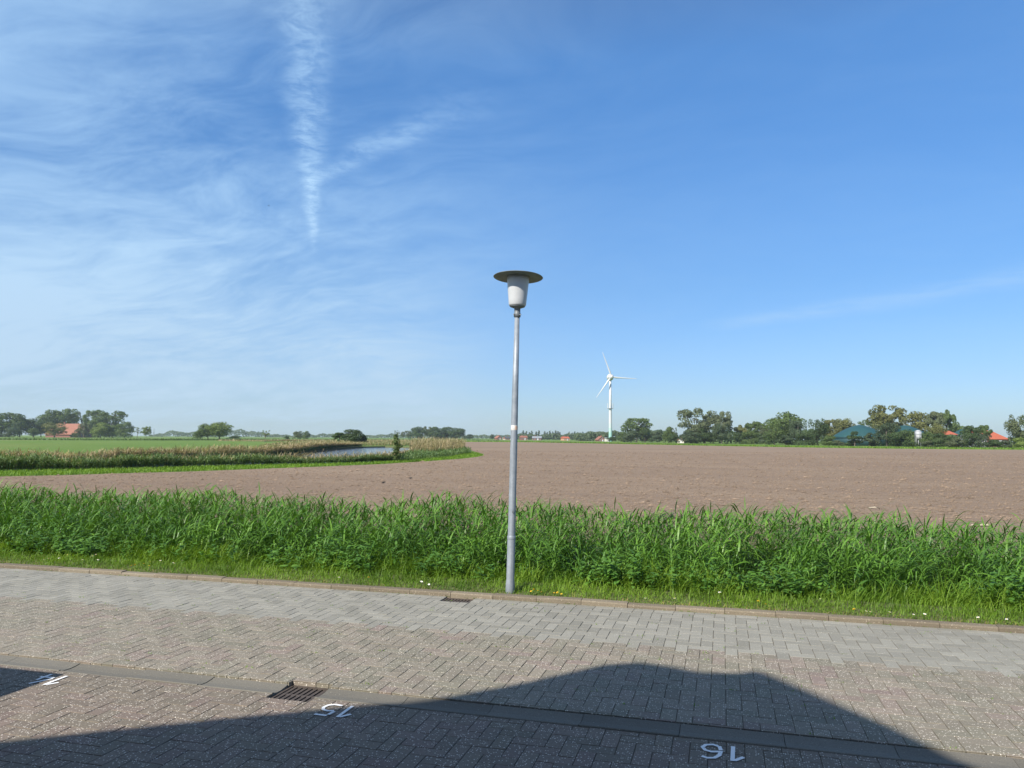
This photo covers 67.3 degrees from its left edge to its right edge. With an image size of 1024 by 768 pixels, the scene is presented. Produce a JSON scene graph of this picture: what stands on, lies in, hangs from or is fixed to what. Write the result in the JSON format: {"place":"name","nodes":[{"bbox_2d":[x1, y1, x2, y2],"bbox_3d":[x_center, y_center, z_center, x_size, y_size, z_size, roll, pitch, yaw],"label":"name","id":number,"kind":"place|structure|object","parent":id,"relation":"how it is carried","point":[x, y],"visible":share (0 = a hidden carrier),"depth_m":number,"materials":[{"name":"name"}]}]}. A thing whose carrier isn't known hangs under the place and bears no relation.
{"place":"outdoors","nodes":[
{"label":"outdoors","id":0,"kind":"place"},
{"bbox_2d":[9,447,409,469],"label":"water","id":1,"kind":"structure","parent":0,"point":[350,451],"depth_m":106.54,"materials":[{"name":"blue liquid"}]},
{"bbox_2d":[9,446,409,468],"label":"pond bank","id":2,"kind":"structure","parent":0,"point":[344,448],"depth_m":136.47,"materials":[{"name":"green plant"}]},
{"bbox_2d":[0,452,482,476],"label":"margin grass","id":3,"kind":"structure","parent":0,"point":[56,471],"depth_m":40.88,"materials":[{"name":"green plant"}]},
{"bbox_2d":[260,440,416,447],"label":"rough grass","id":4,"kind":"structure","parent":0,"point":[369,442],"depth_m":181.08,"materials":[{"name":"beige plant"}]},
{"bbox_2d":[0,665,964,767],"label":"parking area","id":5,"kind":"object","parent":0,"point":[75,720],"visible":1,"depth_m":4.64,"materials":[{"name":"grey brick"}]},
{"bbox_2d":[29,674,66,684],"bbox_3d":[-3.427,2.188,5.691,0.250,0.002,0.221,-1,-4,14],"label":"painted number","id":6,"kind":"object","parent":5,"relation":"on","point":[46,676],"visible":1,"depth_m":5.70,"materials":[{"name":"paint"}]},
{"bbox_2d":[314,704,352,716],"bbox_3d":[-1.157,2.161,5.090,0.254,0.002,0.219,-1,-4,15],"label":"painted number","id":7,"kind":"object","parent":5,"relation":"on","point":[341,713],"visible":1,"depth_m":5.07,"materials":[{"name":"paint"}]},
{"bbox_2d":[701,744,744,760],"bbox_3d":[1.218,2.132,4.450,0.254,0.001,0.228,-1,-4,17],"label":"painted number","id":8,"kind":"object","parent":5,"relation":"on","point":[732,756],"visible":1,"depth_m":4.45,"materials":[{"name":"paint"}]},
{"bbox_2d":[0,435,1021,549],"bbox_3d":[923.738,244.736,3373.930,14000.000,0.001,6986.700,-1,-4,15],"label":"terrain","id":9,"kind":"structure","parent":0,"point":[75,446],"depth_m":186.76,"materials":[{"name":"green plant"}]},
{"bbox_2d":[1,427,18,436],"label":"bush","id":10,"kind":"object","parent":9,"relation":"on","point":[8,433],"visible":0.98,"depth_m":549.54,"materials":[{"name":"green plant"}]},
{"bbox_2d":[0,412,25,436],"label":"broadleaf tree","id":11,"kind":"object","parent":9,"relation":"on","point":[5,424],"visible":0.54,"depth_m":595.42,"materials":[{"name":"green plant"}]},
{"bbox_2d":[10,415,33,436],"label":"broadleaf tree","id":12,"kind":"object","parent":9,"relation":"on","point":[20,423],"visible":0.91,"depth_m":585.48,"materials":[{"name":"green plant"}]},
{"bbox_2d":[24,418,46,434],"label":"broadleaf tree","id":13,"kind":"object","parent":9,"relation":"on","point":[37,425],"visible":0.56,"depth_m":596.83,"materials":[{"name":"green plant"}]},
{"bbox_2d":[35,409,69,428],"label":"broadleaf tree","id":14,"kind":"object","parent":9,"relation":"on","point":[48,416],"visible":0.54,"depth_m":634.75,"materials":[{"name":"green plant"}]},
{"bbox_2d":[41,422,68,437],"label":"broadleaf tree","id":15,"kind":"object","parent":9,"relation":"on","point":[53,429],"visible":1,"depth_m":556.57,"materials":[{"name":"green plant"}]},
{"bbox_2d":[53,408,79,423],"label":"broadleaf tree","id":16,"kind":"object","parent":9,"relation":"on","point":[74,418],"visible":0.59,"depth_m":646.20,"materials":[{"name":"green plant"}]},
{"bbox_2d":[45,422,91,437],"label":"farmhouse","id":17,"kind":"object","parent":9,"relation":"on","point":[72,428],"visible":0.52,"depth_m":591.50,"materials":[{"name":"red tile"}]},
{"bbox_2d":[74,422,92,437],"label":"willow tree","id":18,"kind":"object","parent":9,"relation":"on","point":[83,429],"visible":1,"depth_m":573.33,"materials":[{"name":"green plant"}]},
{"bbox_2d":[82,410,100,423],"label":"broadleaf tree","id":19,"kind":"object","parent":9,"relation":"on","point":[89,413],"visible":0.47,"depth_m":640.29,"materials":[{"name":"green plant"}]},
{"bbox_2d":[90,422,112,437],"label":"broadleaf tree","id":20,"kind":"object","parent":9,"relation":"on","point":[101,429],"visible":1,"depth_m":555.68,"materials":[{"name":"green plant"}]},
{"bbox_2d":[96,410,127,437],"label":"broadleaf tree","id":21,"kind":"object","parent":9,"relation":"on","point":[104,415],"visible":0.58,"depth_m":635.13,"materials":[{"name":"green plant"}]},
{"bbox_2d":[115,421,134,437],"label":"broadleaf tree","id":22,"kind":"object","parent":9,"relation":"on","point":[124,430],"visible":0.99,"depth_m":556.63,"materials":[{"name":"green plant"}]},
{"bbox_2d":[0,437,262,439],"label":"meadow reeds","id":23,"kind":"object","parent":9,"relation":"on","point":[34,438],"visible":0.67,"depth_m":282.92,"materials":[{"name":"green plant"}]},
{"bbox_2d":[0,441,362,460],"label":"dry reeds","id":24,"kind":"object","parent":9,"relation":"on","point":[226,448],"visible":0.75,"depth_m":62.73,"materials":[{"name":"beige plant"}]},
{"bbox_2d":[192,428,208,438],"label":"broadleaf tree","id":25,"kind":"object","parent":9,"relation":"on","point":[200,433],"visible":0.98,"depth_m":395.62,"materials":[{"name":"green plant"}]},
{"bbox_2d":[0,449,409,470],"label":"bank reeds","id":26,"kind":"object","parent":9,"relation":"on","point":[10,461],"visible":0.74,"depth_m":42.58,"materials":[{"name":"green plant"}]},
{"bbox_2d":[58,444,363,458],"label":"bank reeds","id":27,"kind":"object","parent":9,"relation":"on","point":[303,449],"visible":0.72,"depth_m":77.37,"materials":[{"name":"green plant"}]},
{"bbox_2d":[204,422,232,438],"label":"broadleaf tree","id":28,"kind":"object","parent":9,"relation":"on","point":[219,429],"visible":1,"depth_m":396.91,"materials":[{"name":"green plant"}]},
{"bbox_2d":[148,429,333,437],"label":"woods","id":29,"kind":"object","parent":9,"relation":"on","point":[235,432],"visible":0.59,"depth_m":1515.10,"materials":[{"name":"green plant"}]},
{"bbox_2d":[215,439,410,440],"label":"meadow reeds","id":30,"kind":"object","parent":9,"relation":"on","point":[280,440],"visible":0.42,"depth_m":285.49,"materials":[{"name":"plant"}]},
{"bbox_2d":[271,448,407,463],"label":"dry reeds","id":31,"kind":"object","parent":9,"relation":"on","point":[335,454],"visible":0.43,"depth_m":51.45,"materials":[{"name":"beige plant"}]},
{"bbox_2d":[342,429,363,441],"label":"broadleaf tree","id":32,"kind":"object","parent":9,"relation":"on","point":[353,435],"visible":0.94,"depth_m":203.53,"materials":[{"name":"green plant"}]},
{"bbox_2d":[250,438,499,440],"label":"meadow reeds","id":33,"kind":"object","parent":9,"relation":"on","point":[367,439],"visible":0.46,"depth_m":481.59,"materials":[{"name":"plant"}]},
{"bbox_2d":[392,434,402,460],"bbox_3d":[-8.334,4.621,55.783,0.769,2.173,0.680,-1,-4,14],"label":"poplar tree","id":34,"kind":"object","parent":9,"relation":"on","point":[397,454],"visible":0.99,"depth_m":55.69,"materials":[{"name":"green plant"}]},
{"bbox_2d":[407,426,426,438],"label":"broadleaf tree","id":35,"kind":"object","parent":9,"relation":"on","point":[418,431],"visible":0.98,"depth_m":695.68,"materials":[{"name":"green plant"}]},
{"bbox_2d":[400,446,471,461],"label":"bank reeds","id":36,"kind":"object","parent":9,"relation":"on","point":[414,454],"visible":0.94,"depth_m":67.11,"materials":[{"name":"green plant"}]},
{"bbox_2d":[426,427,446,438],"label":"broadleaf tree","id":37,"kind":"object","parent":9,"relation":"on","point":[435,432],"visible":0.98,"depth_m":694.60,"materials":[{"name":"green plant"}]},
{"bbox_2d":[409,436,466,455],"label":"dry reeds","id":38,"kind":"object","parent":9,"relation":"on","point":[431,444],"visible":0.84,"depth_m":79.03,"materials":[{"name":"beige plant"}]},
{"bbox_2d":[366,433,510,438],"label":"woods","id":39,"kind":"object","parent":9,"relation":"on","point":[391,435],"visible":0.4,"depth_m":1515.21,"materials":[{"name":"green plant"}]},
{"bbox_2d":[446,428,468,438],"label":"broadleaf tree","id":40,"kind":"object","parent":9,"relation":"on","point":[457,432],"visible":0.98,"depth_m":686.96,"materials":[{"name":"green plant"}]},
{"bbox_2d":[517,431,608,439],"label":"village trees","id":41,"kind":"object","parent":9,"relation":"on","point":[549,436],"visible":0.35,"depth_m":884.69,"materials":[{"name":"green plant"}]},
{"bbox_2d":[596,352,635,441],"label":"wind turbine","id":42,"kind":"object","parent":9,"relation":"on","point":[610,376],"visible":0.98,"depth_m":478.94,"materials":[{"name":"paint"}]},
{"bbox_2d":[574,429,675,440],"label":"village trees","id":43,"kind":"object","parent":9,"relation":"on","point":[589,436],"visible":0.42,"depth_m":563.79,"materials":[{"name":"green plant"}]},
{"bbox_2d":[620,430,640,441],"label":"broadleaf tree","id":44,"kind":"object","parent":9,"relation":"on","point":[630,435],"visible":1,"depth_m":381.37,"materials":[{"name":"green plant"}]},
{"bbox_2d":[620,418,652,438],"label":"broadleaf tree","id":45,"kind":"object","parent":9,"relation":"on","point":[643,422],"visible":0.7,"depth_m":396.13,"materials":[{"name":"green plant"}]},
{"bbox_2d":[637,428,653,441],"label":"broadleaf tree","id":46,"kind":"object","parent":9,"relation":"on","point":[645,433],"visible":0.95,"depth_m":387.54,"materials":[{"name":"green plant"}]},
{"bbox_2d":[648,430,664,441],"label":"broadleaf tree","id":47,"kind":"object","parent":9,"relation":"on","point":[657,436],"visible":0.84,"depth_m":426.25,"materials":[{"name":"green plant"}]},
{"bbox_2d":[662,426,674,442],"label":"broadleaf tree","id":48,"kind":"object","parent":9,"relation":"on","point":[667,431],"visible":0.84,"depth_m":343.36,"materials":[{"name":"green plant"}]},
{"bbox_2d":[678,430,701,443],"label":"bush","id":49,"kind":"object","parent":9,"relation":"on","point":[691,436],"visible":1,"depth_m":319.15,"materials":[{"name":"green plant"}]},
{"bbox_2d":[677,408,719,442],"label":"broadleaf tree","id":50,"kind":"object","parent":9,"relation":"on","point":[704,422],"visible":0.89,"depth_m":325.94,"materials":[{"name":"green plant"}]},
{"bbox_2d":[697,428,716,443],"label":"tree","id":51,"kind":"object","parent":9,"relation":"on","point":[706,436],"visible":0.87,"depth_m":322.80,"materials":[{"name":"green plant"}]},
{"bbox_2d":[711,423,731,443],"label":"willow tree","id":52,"kind":"object","parent":9,"relation":"on","point":[719,432],"visible":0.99,"depth_m":316.55,"materials":[{"name":"green plant"}]},
{"bbox_2d":[711,411,732,436],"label":"broadleaf tree","id":53,"kind":"object","parent":9,"relation":"on","point":[726,420],"visible":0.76,"depth_m":322.28,"materials":[{"name":"green plant"}]},
{"bbox_2d":[731,432,747,443],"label":"bush","id":54,"kind":"object","parent":9,"relation":"on","point":[737,436],"visible":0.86,"depth_m":310.11,"materials":[{"name":"green plant"}]},
{"bbox_2d":[462,441,1023,449],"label":"crop margin","id":55,"kind":"object","parent":9,"relation":"on","point":[916,447],"visible":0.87,"depth_m":195.62,"materials":[{"name":"green plant"}]},
{"bbox_2d":[741,431,762,443],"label":"bush","id":56,"kind":"object","parent":9,"relation":"on","point":[752,437],"visible":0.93,"depth_m":304.19,"materials":[{"name":"green plant"}]},
{"bbox_2d":[676,429,828,443],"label":"treeline undergrowth","id":57,"kind":"object","parent":9,"relation":"on","point":[759,435],"visible":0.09,"depth_m":348.75,"materials":[{"name":"green plant"}]},
{"bbox_2d":[744,421,762,443],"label":"broadleaf tree","id":58,"kind":"object","parent":9,"relation":"on","point":[756,425],"visible":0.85,"depth_m":317.89,"materials":[{"name":"green plant"}]},
{"bbox_2d":[762,421,785,444],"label":"willow tree","id":59,"kind":"object","parent":9,"relation":"on","point":[771,436],"visible":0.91,"depth_m":273.12,"materials":[{"name":"green plant"}]},
{"bbox_2d":[762,411,806,444],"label":"broadleaf tree","id":60,"kind":"object","parent":9,"relation":"on","point":[784,420],"visible":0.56,"depth_m":281.88,"materials":[{"name":"green plant"}]},
{"bbox_2d":[774,435,794,444],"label":"bush","id":61,"kind":"object","parent":9,"relation":"on","point":[785,439],"visible":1,"depth_m":268.74,"materials":[{"name":"green plant"}]},
{"bbox_2d":[788,419,806,443],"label":"willow tree","id":62,"kind":"object","parent":9,"relation":"on","point":[793,427],"visible":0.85,"depth_m":271.02,"materials":[{"name":"green plant"}]},
{"bbox_2d":[795,433,819,444],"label":"bush","id":63,"kind":"object","parent":9,"relation":"on","point":[808,441],"visible":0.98,"depth_m":256.05,"materials":[{"name":"green plant"}]},
{"bbox_2d":[806,418,829,444],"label":"willow tree","id":64,"kind":"object","parent":9,"relation":"on","point":[819,432],"visible":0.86,"depth_m":262.95,"materials":[{"name":"green plant"}]},
{"bbox_2d":[821,435,835,445],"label":"bush","id":65,"kind":"object","parent":9,"relation":"on","point":[828,439],"visible":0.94,"depth_m":250.19,"materials":[{"name":"green plant"}]},
{"bbox_2d":[822,419,841,440],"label":"broadleaf tree","id":66,"kind":"object","parent":9,"relation":"on","point":[834,425],"visible":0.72,"depth_m":297.77,"materials":[{"name":"green plant"}]},
{"bbox_2d":[832,418,855,431],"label":"broadleaf tree","id":67,"kind":"object","parent":9,"relation":"on","point":[844,424],"visible":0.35,"depth_m":307.02,"materials":[{"name":"green plant"}]},
{"bbox_2d":[844,431,863,445],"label":"bush","id":68,"kind":"object","parent":9,"relation":"on","point":[853,438],"visible":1,"depth_m":237.19,"materials":[{"name":"green plant"}]},
{"bbox_2d":[832,424,888,445],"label":"biogas tank","id":69,"kind":"object","parent":9,"relation":"on","point":[861,430],"visible":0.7,"depth_m":253.74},
{"bbox_2d":[871,422,900,445],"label":"willow tree","id":70,"kind":"object","parent":9,"relation":"on","point":[889,427],"visible":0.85,"depth_m":231.32,"materials":[{"name":"green plant"}]},
{"bbox_2d":[865,404,907,431],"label":"broadleaf tree","id":71,"kind":"object","parent":9,"relation":"on","point":[879,418],"visible":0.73,"depth_m":276.96,"materials":[{"name":"green plant"}]},
{"bbox_2d":[886,429,917,446],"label":"bush","id":72,"kind":"object","parent":9,"relation":"on","point":[900,441],"visible":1,"depth_m":224.26,"materials":[{"name":"green plant"}]},
{"bbox_2d":[899,411,930,431],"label":"broadleaf tree","id":73,"kind":"object","parent":9,"relation":"on","point":[919,422],"visible":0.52,"depth_m":287.66,"materials":[{"name":"green plant"}]},
{"bbox_2d":[924,411,946,426],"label":"broadleaf tree","id":74,"kind":"object","parent":9,"relation":"on","point":[933,417],"visible":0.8,"depth_m":283.45,"materials":[{"name":"green plant"}]},
{"bbox_2d":[925,423,947,440],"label":"broadleaf tree","id":75,"kind":"object","parent":9,"relation":"on","point":[935,429],"visible":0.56,"depth_m":239.01,"materials":[{"name":"green plant"}]},
{"bbox_2d":[931,433,952,446],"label":"bush","id":76,"kind":"object","parent":9,"relation":"on","point":[940,441],"visible":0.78,"depth_m":214.76,"materials":[{"name":"green plant"}]},
{"bbox_2d":[940,409,956,430],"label":"broadleaf tree","id":77,"kind":"object","parent":9,"relation":"on","point":[949,417],"visible":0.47,"depth_m":287.08,"materials":[{"name":"green plant"}]},
{"bbox_2d":[944,437,965,447],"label":"bush","id":78,"kind":"object","parent":9,"relation":"on","point":[953,442],"visible":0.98,"depth_m":204.99,"materials":[{"name":"green plant"}]},
{"bbox_2d":[956,431,977,447],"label":"bush","id":79,"kind":"object","parent":9,"relation":"on","point":[967,435],"visible":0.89,"depth_m":206.62,"materials":[{"name":"green plant"}]},
{"bbox_2d":[959,425,980,435],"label":"broadleaf tree","id":80,"kind":"object","parent":9,"relation":"on","point":[971,429],"visible":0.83,"depth_m":223.70,"materials":[{"name":"green plant"}]},
{"bbox_2d":[971,433,991,447],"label":"bush","id":81,"kind":"object","parent":9,"relation":"on","point":[979,442],"visible":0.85,"depth_m":204.96,"materials":[{"name":"green plant"}]},
{"bbox_2d":[982,430,1007,446],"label":"farm barn","id":82,"kind":"structure","parent":9,"relation":"on","point":[996,436],"depth_m":245.63,"materials":[{"name":"tile"}]},
{"bbox_2d":[984,439,1006,447],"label":"bush","id":83,"kind":"object","parent":9,"relation":"on","point":[994,443],"visible":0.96,"depth_m":200.92,"materials":[{"name":"green plant"}]},
{"bbox_2d":[1003,414,1023,445],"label":"willow tree","id":84,"kind":"object","parent":9,"relation":"on","point":[1015,430],"visible":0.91,"depth_m":208.53,"materials":[{"name":"green plant"}]},
{"bbox_2d":[1012,437,1023,447],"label":"bush","id":85,"kind":"object","parent":9,"relation":"on","point":[1019,442],"visible":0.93,"depth_m":181.05,"materials":[{"name":"green plant"}]},
{"bbox_2d":[0,597,1023,758],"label":"road","id":86,"kind":"structure","parent":0,"point":[963,711],"depth_m":5.92,"materials":[{"name":"grey brick"}]},
{"bbox_2d":[0,442,1023,558],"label":"field","id":87,"kind":"structure","parent":0,"point":[544,448],"depth_m":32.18,"materials":[{"name":"soil"}]},
{"bbox_2d":[0,568,1023,676],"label":"pavement","id":88,"kind":"structure","parent":0,"point":[944,649],"depth_m":7.60,"materials":[{"name":"brick"}]},
{"bbox_2d":[442,598,473,602],"bbox_3d":[-0.607,2.666,8.554,0.340,0.500,0.250,-1,-4,15],"label":"drain grate","id":89,"kind":"object","parent":88,"relation":"in","point":[460,600],"visible":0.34,"depth_m":8.62,"materials":[{"name":"metal"}]},
{"bbox_2d":[14,570,1018,748],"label":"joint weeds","id":90,"kind":"object","parent":88,"relation":"on","point":[495,646],"visible":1,"depth_m":6.90,"materials":[{"name":"green plant"}]},
{"bbox_2d":[0,520,1023,625],"bbox_3d":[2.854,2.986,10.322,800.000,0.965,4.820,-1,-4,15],"label":"verge","id":91,"kind":"structure","parent":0,"point":[686,599],"depth_m":8.84,"materials":[{"name":"plant"}]},
{"bbox_2d":[0,477,1023,607],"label":"reeds","id":92,"kind":"object","parent":91,"relation":"on","point":[147,520],"visible":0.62,"depth_m":10.87,"materials":[{"name":"green plant"}]},
{"bbox_2d":[0,522,1023,613],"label":"weeds","id":93,"kind":"object","parent":91,"relation":"on","point":[86,551],"visible":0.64,"depth_m":9.56,"materials":[{"name":"green plant"}]},
{"bbox_2d":[493,270,542,593],"bbox_3d":[0.021,0.699,8.893,0.584,3.991,0.583,1,-4,0],"label":"street lamp","id":94,"kind":"object","parent":91,"relation":"on","point":[518,282],"visible":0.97,"depth_m":8.89,"materials":[{"name":"metal"}]},
{"bbox_2d":[0,0,1023,440],"label":"sky","id":95,"kind":"structure","parent":0,"point":[752,210],"materials":[{"name":"blue"}]},
{"label":"ground","id":96,"kind":"structure","parent":0,"visible":0},
{"bbox_2d":[0,563,1023,633],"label":"kerb","id":97,"kind":"structure","parent":96,"relation":"on","point":[774,614],"depth_m":8.43,"materials":[{"name":"concrete"}]},
{"bbox_2d":[0,655,1023,767],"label":"gutter","id":98,"kind":"object","parent":96,"relation":"on","point":[902,753],"visible":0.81,"depth_m":4.97,"materials":[{"name":"concrete"}]},
{"bbox_2d":[270,685,327,701],"bbox_3d":[-1.511,2.461,5.459,0.330,0.500,0.350,-1,-4,15],"label":"drain grate","id":99,"kind":"object","parent":98,"relation":"in","point":[300,693],"visible":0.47,"depth_m":5.51,"materials":[{"name":"metal"}]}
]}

